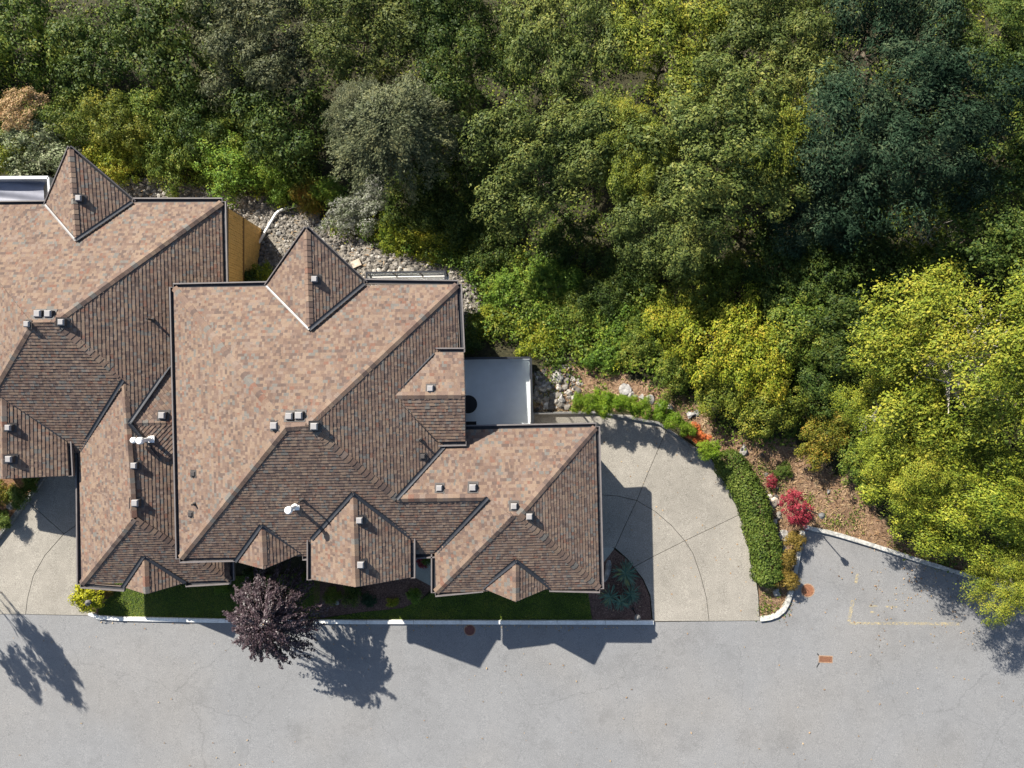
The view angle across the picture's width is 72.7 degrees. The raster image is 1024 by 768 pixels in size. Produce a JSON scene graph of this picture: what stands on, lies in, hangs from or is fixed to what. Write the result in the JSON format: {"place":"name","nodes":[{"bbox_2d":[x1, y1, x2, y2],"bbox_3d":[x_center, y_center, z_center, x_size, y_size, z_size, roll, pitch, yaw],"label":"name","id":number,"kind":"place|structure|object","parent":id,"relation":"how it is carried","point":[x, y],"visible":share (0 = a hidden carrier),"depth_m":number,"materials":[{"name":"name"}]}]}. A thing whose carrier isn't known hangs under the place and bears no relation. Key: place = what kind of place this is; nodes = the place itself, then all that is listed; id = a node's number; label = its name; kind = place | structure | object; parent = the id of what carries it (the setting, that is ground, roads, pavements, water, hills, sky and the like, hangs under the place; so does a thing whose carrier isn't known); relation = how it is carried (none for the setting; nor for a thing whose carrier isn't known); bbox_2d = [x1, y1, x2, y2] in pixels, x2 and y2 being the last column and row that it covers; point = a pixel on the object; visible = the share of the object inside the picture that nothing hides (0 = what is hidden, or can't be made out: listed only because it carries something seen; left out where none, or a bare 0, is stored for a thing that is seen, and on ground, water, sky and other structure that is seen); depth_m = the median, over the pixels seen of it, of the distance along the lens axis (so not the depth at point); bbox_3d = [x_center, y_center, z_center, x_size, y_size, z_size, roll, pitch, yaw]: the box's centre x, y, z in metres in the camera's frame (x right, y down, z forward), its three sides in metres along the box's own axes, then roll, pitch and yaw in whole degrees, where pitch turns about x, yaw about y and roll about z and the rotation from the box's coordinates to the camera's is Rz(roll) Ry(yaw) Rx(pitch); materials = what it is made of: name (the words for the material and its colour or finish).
{"place":"outdoors","nodes":[
{"label":"outdoors","id":0,"kind":"place"},
{"bbox_2d":[0,476,89,615],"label":"driveway","id":1,"kind":"structure","parent":0,"point":[38,558],"depth_m":34.78,"materials":[{"name":"grey concrete"}]},
{"bbox_2d":[98,573,319,618],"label":"lawn","id":2,"kind":"structure","parent":0,"point":[148,604],"depth_m":34.56,"materials":[{"name":"plant"}]},
{"bbox_2d":[222,559,333,669],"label":"purple tree","id":3,"kind":"object","parent":2,"relation":"on","point":[279,612],"visible":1,"depth_m":30.52,"materials":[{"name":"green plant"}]},
{"bbox_2d":[321,590,591,619],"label":"lawn","id":4,"kind":"structure","parent":0,"point":[417,613],"depth_m":34.03,"materials":[{"name":"plant"}]},
{"bbox_2d":[0,529,1023,767],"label":"road","id":5,"kind":"structure","parent":0,"point":[337,704],"depth_m":33.92,"materials":[{"name":"grey asphalt"}]},
{"bbox_2d":[0,0,1023,621],"bbox_3d":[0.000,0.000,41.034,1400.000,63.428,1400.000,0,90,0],"label":"ground","id":6,"kind":"structure","parent":0,"point":[630,378],"depth_m":35.80,"materials":[{"name":"soil"}]},
{"bbox_2d":[0,86,53,135],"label":"shrub","id":7,"kind":"object","parent":6,"relation":"on","point":[9,100],"visible":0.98,"depth_m":36.48,"materials":[{"name":"brown plant"}]},
{"bbox_2d":[0,0,79,96],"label":"broadleaf tree","id":8,"kind":"object","parent":6,"relation":"on","point":[38,12],"visible":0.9,"depth_m":37.37,"materials":[{"name":"green plant"}]},
{"bbox_2d":[0,107,91,175],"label":"shrub","id":9,"kind":"object","parent":6,"relation":"on","point":[38,160],"visible":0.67,"depth_m":36.95,"materials":[{"name":"green plant"}]},
{"bbox_2d":[30,87,127,146],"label":"shrub","id":10,"kind":"object","parent":6,"relation":"on","point":[77,118],"visible":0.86,"depth_m":36.63,"materials":[{"name":"green plant"}]},
{"bbox_2d":[30,3,149,108],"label":"broadleaf tree","id":11,"kind":"object","parent":6,"relation":"on","point":[80,32],"visible":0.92,"depth_m":36.54,"materials":[{"name":"green plant"}]},
{"bbox_2d":[81,127,146,189],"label":"shrub","id":12,"kind":"object","parent":6,"relation":"on","point":[111,157],"visible":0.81,"depth_m":37.06,"materials":[{"name":"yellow plant"}]},
{"bbox_2d":[74,84,158,156],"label":"shrub","id":13,"kind":"object","parent":6,"relation":"on","point":[112,131],"visible":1,"depth_m":36.37,"materials":[{"name":"green plant"}]},
{"bbox_2d":[0,146,261,593],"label":"townhouse","id":14,"kind":"structure","parent":6,"relation":"on","point":[96,263],"depth_m":30.84,"materials":[{"name":"tile"}]},
{"bbox_2d":[109,82,191,152],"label":"shrub","id":15,"kind":"object","parent":6,"relation":"on","point":[158,97],"visible":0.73,"depth_m":36.59,"materials":[{"name":"green plant"}]},
{"bbox_2d":[127,125,194,197],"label":"shrub","id":16,"kind":"object","parent":6,"relation":"on","point":[160,160],"visible":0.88,"depth_m":36.80,"materials":[{"name":"green plant"}]},
{"bbox_2d":[99,0,230,116],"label":"broadleaf tree","id":17,"kind":"object","parent":6,"relation":"on","point":[151,29],"visible":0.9,"depth_m":35.72,"materials":[{"name":"green plant"}]},
{"bbox_2d":[148,85,235,158],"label":"shrub","id":18,"kind":"object","parent":6,"relation":"on","point":[195,120],"visible":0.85,"depth_m":36.52,"materials":[{"name":"green plant"}]},
{"bbox_2d":[182,113,244,168],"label":"shrub","id":19,"kind":"object","parent":6,"relation":"on","point":[225,135],"visible":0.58,"depth_m":36.76,"materials":[{"name":"green plant"}]},
{"bbox_2d":[190,127,276,208],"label":"shrub","id":20,"kind":"object","parent":6,"relation":"on","point":[235,156],"visible":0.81,"depth_m":36.60,"materials":[{"name":"green plant"}]},
{"bbox_2d":[183,0,346,112],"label":"broadleaf tree","id":21,"kind":"object","parent":6,"relation":"on","point":[217,46],"visible":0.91,"depth_m":33.75,"materials":[{"name":"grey plant"}]},
{"bbox_2d":[240,128,301,193],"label":"shrub","id":22,"kind":"object","parent":6,"relation":"on","point":[276,173],"visible":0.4,"depth_m":36.85,"materials":[{"name":"green plant"}]},
{"bbox_2d":[209,72,341,179],"bbox_3d":[-11.346,-13.415,36.135,5.998,5.168,6.144,-36,90,0],"label":"broadleaf tree","id":23,"kind":"object","parent":6,"relation":"on","point":[256,151],"visible":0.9,"depth_m":34.62,"materials":[{"name":"green plant"}]},
{"bbox_2d":[117,177,480,335],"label":"gravel","id":24,"kind":"structure","parent":6,"relation":"on","point":[284,236],"depth_m":37.21,"materials":[{"name":"grey gravel"}]},
{"bbox_2d":[314,187,389,237],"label":"shrub","id":25,"kind":"object","parent":6,"relation":"on","point":[351,216],"visible":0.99,"depth_m":36.05,"materials":[{"name":"grey plant"}]},
{"bbox_2d":[319,73,390,158],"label":"broadleaf tree","id":26,"kind":"object","parent":6,"relation":"on","point":[345,102],"visible":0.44,"depth_m":32.41,"materials":[{"name":"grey plant"}]},
{"bbox_2d":[88,612,653,624],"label":"kerb","id":27,"kind":"structure","parent":6,"relation":"on","point":[400,621],"depth_m":34.05,"materials":[{"name":"paint"}]},
{"bbox_2d":[314,578,430,617],"bbox_3d":[-6.834,10.167,34.221,5.891,0.206,2.759,0,90,0],"label":"planting bed","id":28,"kind":"object","parent":6,"relation":"on","point":[393,590],"visible":0.5,"depth_m":34.21,"materials":[{"name":"brown soil"}]},
{"bbox_2d":[296,0,456,92],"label":"broadleaf tree","id":29,"kind":"object","parent":6,"relation":"on","point":[387,18],"visible":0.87,"depth_m":32.69,"materials":[{"name":"green plant"}]},
{"bbox_2d":[169,226,603,601],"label":"townhouse","id":30,"kind":"structure","parent":6,"relation":"on","point":[321,388],"depth_m":29.19,"materials":[{"name":"tile"}]},
{"bbox_2d":[374,207,414,258],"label":"shrub","id":31,"kind":"object","parent":6,"relation":"on","point":[385,231],"visible":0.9,"depth_m":36.21,"materials":[{"name":"green plant"}]},
{"bbox_2d":[324,70,474,204],"bbox_3d":[-5.315,-11.712,34.062,7.278,7.886,6.178,0,90,0],"label":"broadleaf tree","id":32,"kind":"object","parent":6,"relation":"on","point":[398,140],"visible":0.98,"depth_m":31.61,"materials":[{"name":"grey plant"}]},
{"bbox_2d":[0,87,809,433],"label":"brambles","id":33,"kind":"object","parent":6,"relation":"on","point":[639,299],"visible":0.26,"depth_m":34.27,"materials":[{"name":"green plant"}]},
{"bbox_2d":[376,178,455,245],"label":"shrub","id":34,"kind":"object","parent":6,"relation":"on","point":[398,214],"visible":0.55,"depth_m":35.98,"materials":[{"name":"green plant"}]},
{"bbox_2d":[394,221,472,267],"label":"shrub","id":35,"kind":"object","parent":6,"relation":"on","point":[429,239],"visible":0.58,"depth_m":35.90,"materials":[{"name":"green plant"}]},
{"bbox_2d":[394,99,496,211],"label":"broadleaf tree","id":36,"kind":"object","parent":6,"relation":"on","point":[457,168],"visible":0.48,"depth_m":34.82,"materials":[{"name":"green plant"}]},
{"bbox_2d":[413,185,495,253],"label":"shrub","id":37,"kind":"object","parent":6,"relation":"on","point":[454,199],"visible":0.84,"depth_m":35.44,"materials":[{"name":"green plant"}]},
{"bbox_2d":[392,0,547,111],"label":"broadleaf tree","id":38,"kind":"object","parent":6,"relation":"on","point":[466,36],"visible":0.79,"depth_m":32.04,"materials":[{"name":"green plant"}]},
{"bbox_2d":[457,211,529,285],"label":"shrub","id":39,"kind":"object","parent":6,"relation":"on","point":[482,251],"visible":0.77,"depth_m":34.90,"materials":[{"name":"green plant"}]},
{"bbox_2d":[0,0,1023,586],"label":"undergrowth","id":40,"kind":"object","parent":6,"relation":"on","point":[724,420],"visible":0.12,"depth_m":36.07,"materials":[{"name":"green plant"}]},
{"bbox_2d":[481,260,544,322],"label":"shrub","id":41,"kind":"object","parent":6,"relation":"on","point":[502,283],"visible":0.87,"depth_m":34.25,"materials":[{"name":"green plant"}]},
{"bbox_2d":[512,315,567,359],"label":"shrub","id":42,"kind":"object","parent":6,"relation":"on","point":[520,352],"visible":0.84,"depth_m":34.06,"materials":[{"name":"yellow plant"}]},
{"bbox_2d":[458,79,634,246],"bbox_3d":[1.851,-10.196,33.480,9.299,7.764,6.064,-24,90,0],"label":"broadleaf tree","id":43,"kind":"object","parent":6,"relation":"on","point":[577,138],"visible":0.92,"depth_m":30.55,"materials":[{"name":"green plant"}]},
{"bbox_2d":[519,250,585,320],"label":"shrub","id":44,"kind":"object","parent":6,"relation":"on","point":[545,270],"visible":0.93,"depth_m":34.17,"materials":[{"name":"green plant"}]},
{"bbox_2d":[533,364,582,410],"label":"gravel","id":45,"kind":"structure","parent":6,"relation":"on","point":[552,399],"depth_m":33.95,"materials":[{"name":"stone"}]},
{"bbox_2d":[523,204,605,280],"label":"shrub","id":46,"kind":"object","parent":6,"relation":"on","point":[555,244],"visible":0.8,"depth_m":34.39,"materials":[{"name":"green plant"}]},
{"bbox_2d":[492,0,642,128],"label":"broadleaf tree","id":47,"kind":"object","parent":6,"relation":"on","point":[578,53],"visible":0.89,"depth_m":31.10,"materials":[{"name":"green plant"}]},
{"bbox_2d":[547,290,600,360],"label":"shrub","id":48,"kind":"object","parent":6,"relation":"on","point":[577,314],"visible":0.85,"depth_m":34.00,"materials":[{"name":"green plant"}]},
{"bbox_2d":[564,275,642,324],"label":"shrub","id":49,"kind":"object","parent":6,"relation":"on","point":[584,303],"visible":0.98,"depth_m":33.88,"materials":[{"name":"green plant"}]},
{"bbox_2d":[583,319,630,376],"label":"shrub","id":50,"kind":"object","parent":6,"relation":"on","point":[612,361],"visible":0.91,"depth_m":33.68,"materials":[{"name":"green plant"}]},
{"bbox_2d":[560,90,667,203],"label":"broadleaf tree","id":51,"kind":"object","parent":6,"relation":"on","point":[624,112],"visible":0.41,"depth_m":30.42,"materials":[{"name":"green plant"}]},
{"bbox_2d":[588,550,650,619],"bbox_3d":[5.217,9.779,33.799,3.090,0.108,3.524,0,90,0],"label":"planting bed","id":52,"kind":"object","parent":6,"relation":"on","point":[602,611],"visible":0.7,"depth_m":33.80,"materials":[{"name":"brown soil"}]},
{"bbox_2d":[595,212,670,303],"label":"shrub","id":53,"kind":"object","parent":6,"relation":"on","point":[635,282],"visible":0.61,"depth_m":34.01,"materials":[{"name":"green plant"}]},
{"bbox_2d":[617,316,670,368],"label":"shrub","id":54,"kind":"object","parent":6,"relation":"on","point":[637,350],"visible":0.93,"depth_m":33.38,"materials":[{"name":"green plant"}]},
{"bbox_2d":[606,110,684,225],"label":"broadleaf tree","id":55,"kind":"object","parent":6,"relation":"on","point":[619,176],"visible":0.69,"depth_m":30.02,"materials":[{"name":"green plant"}]},
{"bbox_2d":[601,160,735,284],"bbox_3d":[6.924,-7.108,32.677,5.968,6.440,5.826,0,90,0],"label":"broadleaf tree","id":56,"kind":"object","parent":6,"relation":"on","point":[630,225],"visible":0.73,"depth_m":30.13,"materials":[{"name":"green plant"}]},
{"bbox_2d":[601,0,743,124],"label":"broadleaf tree","id":57,"kind":"object","parent":6,"relation":"on","point":[662,22],"visible":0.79,"depth_m":30.70,"materials":[{"name":"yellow plant"}]},
{"bbox_2d":[639,288,706,375],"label":"shrub","id":58,"kind":"object","parent":6,"relation":"on","point":[671,311],"visible":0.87,"depth_m":32.43,"materials":[{"name":"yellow plant"}]},
{"bbox_2d":[653,338,709,408],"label":"shrub","id":59,"kind":"object","parent":6,"relation":"on","point":[670,367],"visible":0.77,"depth_m":32.97,"materials":[{"name":"green plant"}]},
{"bbox_2d":[663,242,747,348],"bbox_3d":[9.055,-4.554,33.430,3.910,3.300,5.193,28,90,0],"label":"shrub","id":60,"kind":"object","parent":6,"relation":"on","point":[726,282],"visible":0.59,"depth_m":32.45,"materials":[{"name":"green plant"}]},
{"bbox_2d":[614,40,822,241],"bbox_3d":[9.237,-10.151,31.884,7.746,9.305,8.351,-39,90,0],"label":"broadleaf tree","id":61,"kind":"object","parent":6,"relation":"on","point":[709,177],"visible":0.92,"depth_m":28.76,"materials":[{"name":"green plant"}]},
{"bbox_2d":[689,346,756,420],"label":"shrub","id":62,"kind":"object","parent":6,"relation":"on","point":[730,401],"visible":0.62,"depth_m":32.17,"materials":[{"name":"green plant"}]},
{"bbox_2d":[679,276,771,397],"bbox_3d":[10.032,-2.024,32.531,6.001,3.215,4.022,-38,90,0],"label":"shrub","id":63,"kind":"object","parent":6,"relation":"on","point":[722,334],"visible":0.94,"depth_m":31.75,"materials":[{"name":"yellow plant"}]},
{"bbox_2d":[713,448,784,588],"bbox_3d":[11.484,6.333,33.104,2.023,1.444,6.927,-19,90,0],"label":"hedge","id":64,"kind":"object","parent":6,"relation":"on","point":[732,479],"visible":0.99,"depth_m":32.67,"materials":[{"name":"green plant"}]},
{"bbox_2d":[719,317,795,421],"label":"shrub","id":65,"kind":"object","parent":6,"relation":"on","point":[769,386],"visible":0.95,"depth_m":31.47,"materials":[{"name":"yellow plant"}]},
{"bbox_2d":[706,71,817,210],"bbox_3d":[11.025,-10.590,32.556,4.773,8.320,5.967,36,90,0],"label":"broadleaf tree","id":66,"kind":"object","parent":6,"relation":"on","point":[789,116],"visible":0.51,"depth_m":29.17,"materials":[{"name":"green plant"}]},
{"bbox_2d":[732,376,815,440],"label":"shrub","id":67,"kind":"object","parent":6,"relation":"on","point":[772,415],"visible":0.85,"depth_m":31.89,"materials":[{"name":"green plant"}]},
{"bbox_2d":[532,367,1015,621],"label":"weeds","id":68,"kind":"object","parent":6,"relation":"on","point":[766,489],"visible":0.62,"depth_m":33.52,"materials":[{"name":"green plant"}]},
{"bbox_2d":[693,0,856,96],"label":"broadleaf tree","id":69,"kind":"object","parent":6,"relation":"on","point":[746,31],"visible":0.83,"depth_m":29.66,"materials":[{"name":"green plant"}]},
{"bbox_2d":[532,367,1023,618],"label":"dry grass","id":70,"kind":"structure","parent":6,"relation":"on","point":[824,492],"depth_m":33.53,"materials":[{"name":"brown plant"}]},
{"bbox_2d":[737,208,826,322],"bbox_3d":[12.674,-5.608,33.026,4.156,3.374,5.833,0,90,0],"label":"shrub","id":71,"kind":"object","parent":6,"relation":"on","point":[762,243],"visible":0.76,"depth_m":32.22,"materials":[{"name":"green plant"}]},
{"bbox_2d":[778,487,815,530],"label":"red maple","id":72,"kind":"object","parent":6,"relation":"on","point":[795,520],"visible":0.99,"depth_m":32.25,"materials":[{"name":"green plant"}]},
{"bbox_2d":[761,279,844,379],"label":"shrub","id":73,"kind":"object","parent":6,"relation":"on","point":[787,349],"visible":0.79,"depth_m":31.63,"materials":[{"name":"green plant"}]},
{"bbox_2d":[752,152,870,265],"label":"conifer tree","id":74,"kind":"object","parent":6,"relation":"on","point":[816,205],"visible":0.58,"depth_m":31.06,"materials":[{"name":"teal plant"}]},
{"bbox_2d":[781,350,852,422],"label":"shrub","id":75,"kind":"object","parent":6,"relation":"on","point":[819,392],"visible":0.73,"depth_m":31.94,"materials":[{"name":"green plant"}]},
{"bbox_2d":[793,405,856,472],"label":"shrub","id":76,"kind":"object","parent":6,"relation":"on","point":[811,429],"visible":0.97,"depth_m":32.23,"materials":[{"name":"green plant"}]},
{"bbox_2d":[780,228,871,332],"bbox_3d":[14.490,-4.687,32.704,4.699,3.498,5.586,0,90,0],"label":"shrub","id":77,"kind":"object","parent":6,"relation":"on","point":[815,257],"visible":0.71,"depth_m":31.61,"materials":[{"name":"green plant"}]},
{"bbox_2d":[802,292,900,383],"bbox_3d":[15.579,-2.067,32.060,5.232,3.639,4.118,0,90,0],"label":"shrub","id":78,"kind":"object","parent":6,"relation":"on","point":[839,345],"visible":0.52,"depth_m":31.03,"materials":[{"name":"green plant"}]},
{"bbox_2d":[813,366,891,433],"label":"shrub","id":79,"kind":"object","parent":6,"relation":"on","point":[854,381],"visible":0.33,"depth_m":31.98,"materials":[{"name":"green plant"}]},
{"bbox_2d":[836,423,885,499],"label":"shrub","id":80,"kind":"object","parent":6,"relation":"on","point":[855,470],"visible":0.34,"depth_m":32.19,"materials":[{"name":"green plant"}]},
{"bbox_2d":[783,52,946,260],"bbox_3d":[15.005,-9.700,31.662,8.935,9.177,6.498,42,90,0],"label":"conifer tree","id":81,"kind":"object","parent":6,"relation":"on","point":[855,148],"visible":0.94,"depth_m":28.58,"materials":[{"name":"teal plant"}]},
{"bbox_2d":[825,214,922,319],"bbox_3d":[16.819,-5.420,32.618,4.874,3.530,5.124,0,90,0],"label":"shrub","id":82,"kind":"object","parent":6,"relation":"on","point":[886,255],"visible":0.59,"depth_m":31.62,"materials":[{"name":"green plant"}]},
{"bbox_2d":[796,0,973,99],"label":"broadleaf tree","id":83,"kind":"object","parent":6,"relation":"on","point":[885,14],"visible":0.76,"depth_m":29.32,"materials":[{"name":"teal plant"}]},
{"bbox_2d":[824,361,953,489],"bbox_3d":[16.620,1.561,30.839,5.208,5.592,5.914,-22,90,0],"label":"birch tree","id":84,"kind":"object","parent":6,"relation":"on","point":[864,405],"visible":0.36,"depth_m":29.28,"materials":[{"name":"green plant"}]},
{"bbox_2d":[803,525,1015,591],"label":"kerb","id":85,"kind":"structure","parent":6,"relation":"on","point":[879,547],"depth_m":33.23,"materials":[{"name":"concrete"}]},
{"bbox_2d":[859,408,980,520],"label":"birch tree","id":86,"kind":"object","parent":6,"relation":"on","point":[929,470],"visible":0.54,"depth_m":28.39,"materials":[{"name":"green plant"}]},
{"bbox_2d":[878,213,966,322],"bbox_3d":[18.935,-5.203,32.748,4.412,3.383,5.628,0,90,0],"label":"shrub","id":87,"kind":"object","parent":6,"relation":"on","point":[926,247],"visible":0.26,"depth_m":32.01,"materials":[{"name":"green plant"}]},
{"bbox_2d":[831,249,1023,488],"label":"birch tree","id":88,"kind":"object","parent":6,"relation":"on","point":[908,343],"visible":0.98,"depth_m":27.07,"materials":[{"name":"green plant"}]},
{"bbox_2d":[850,32,1023,217],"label":"conifer tree","id":89,"kind":"object","parent":6,"relation":"on","point":[979,124],"visible":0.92,"depth_m":28.01,"materials":[{"name":"teal plant"}]},
{"bbox_2d":[850,408,1023,573],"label":"birch tree","id":90,"kind":"object","parent":6,"relation":"on","point":[1006,513],"visible":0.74,"depth_m":28.66,"materials":[{"name":"green plant"}]},
{"bbox_2d":[916,160,1023,290],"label":"broadleaf tree","id":91,"kind":"object","parent":6,"relation":"on","point":[998,236],"visible":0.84,"depth_m":30.35,"materials":[{"name":"green plant"}]},
{"bbox_2d":[926,0,1023,116],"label":"broadleaf tree","id":92,"kind":"object","parent":6,"relation":"on","point":[1006,11],"visible":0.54,"depth_m":30.27,"materials":[{"name":"green plant"}]},
{"bbox_2d":[934,103,1023,223],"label":"broadleaf tree","id":93,"kind":"object","parent":6,"relation":"on","point":[1018,174],"visible":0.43,"depth_m":30.94,"materials":[{"name":"green plant"}]},
{"bbox_2d":[957,535,1023,628],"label":"birch tree","id":94,"kind":"object","parent":6,"relation":"on","point":[1014,570],"visible":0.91,"depth_m":29.44,"materials":[{"name":"green plant"}]},
{"bbox_2d":[535,414,759,620],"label":"driveway","id":95,"kind":"structure","parent":0,"point":[713,590],"depth_m":33.70,"materials":[{"name":"grey concrete"}]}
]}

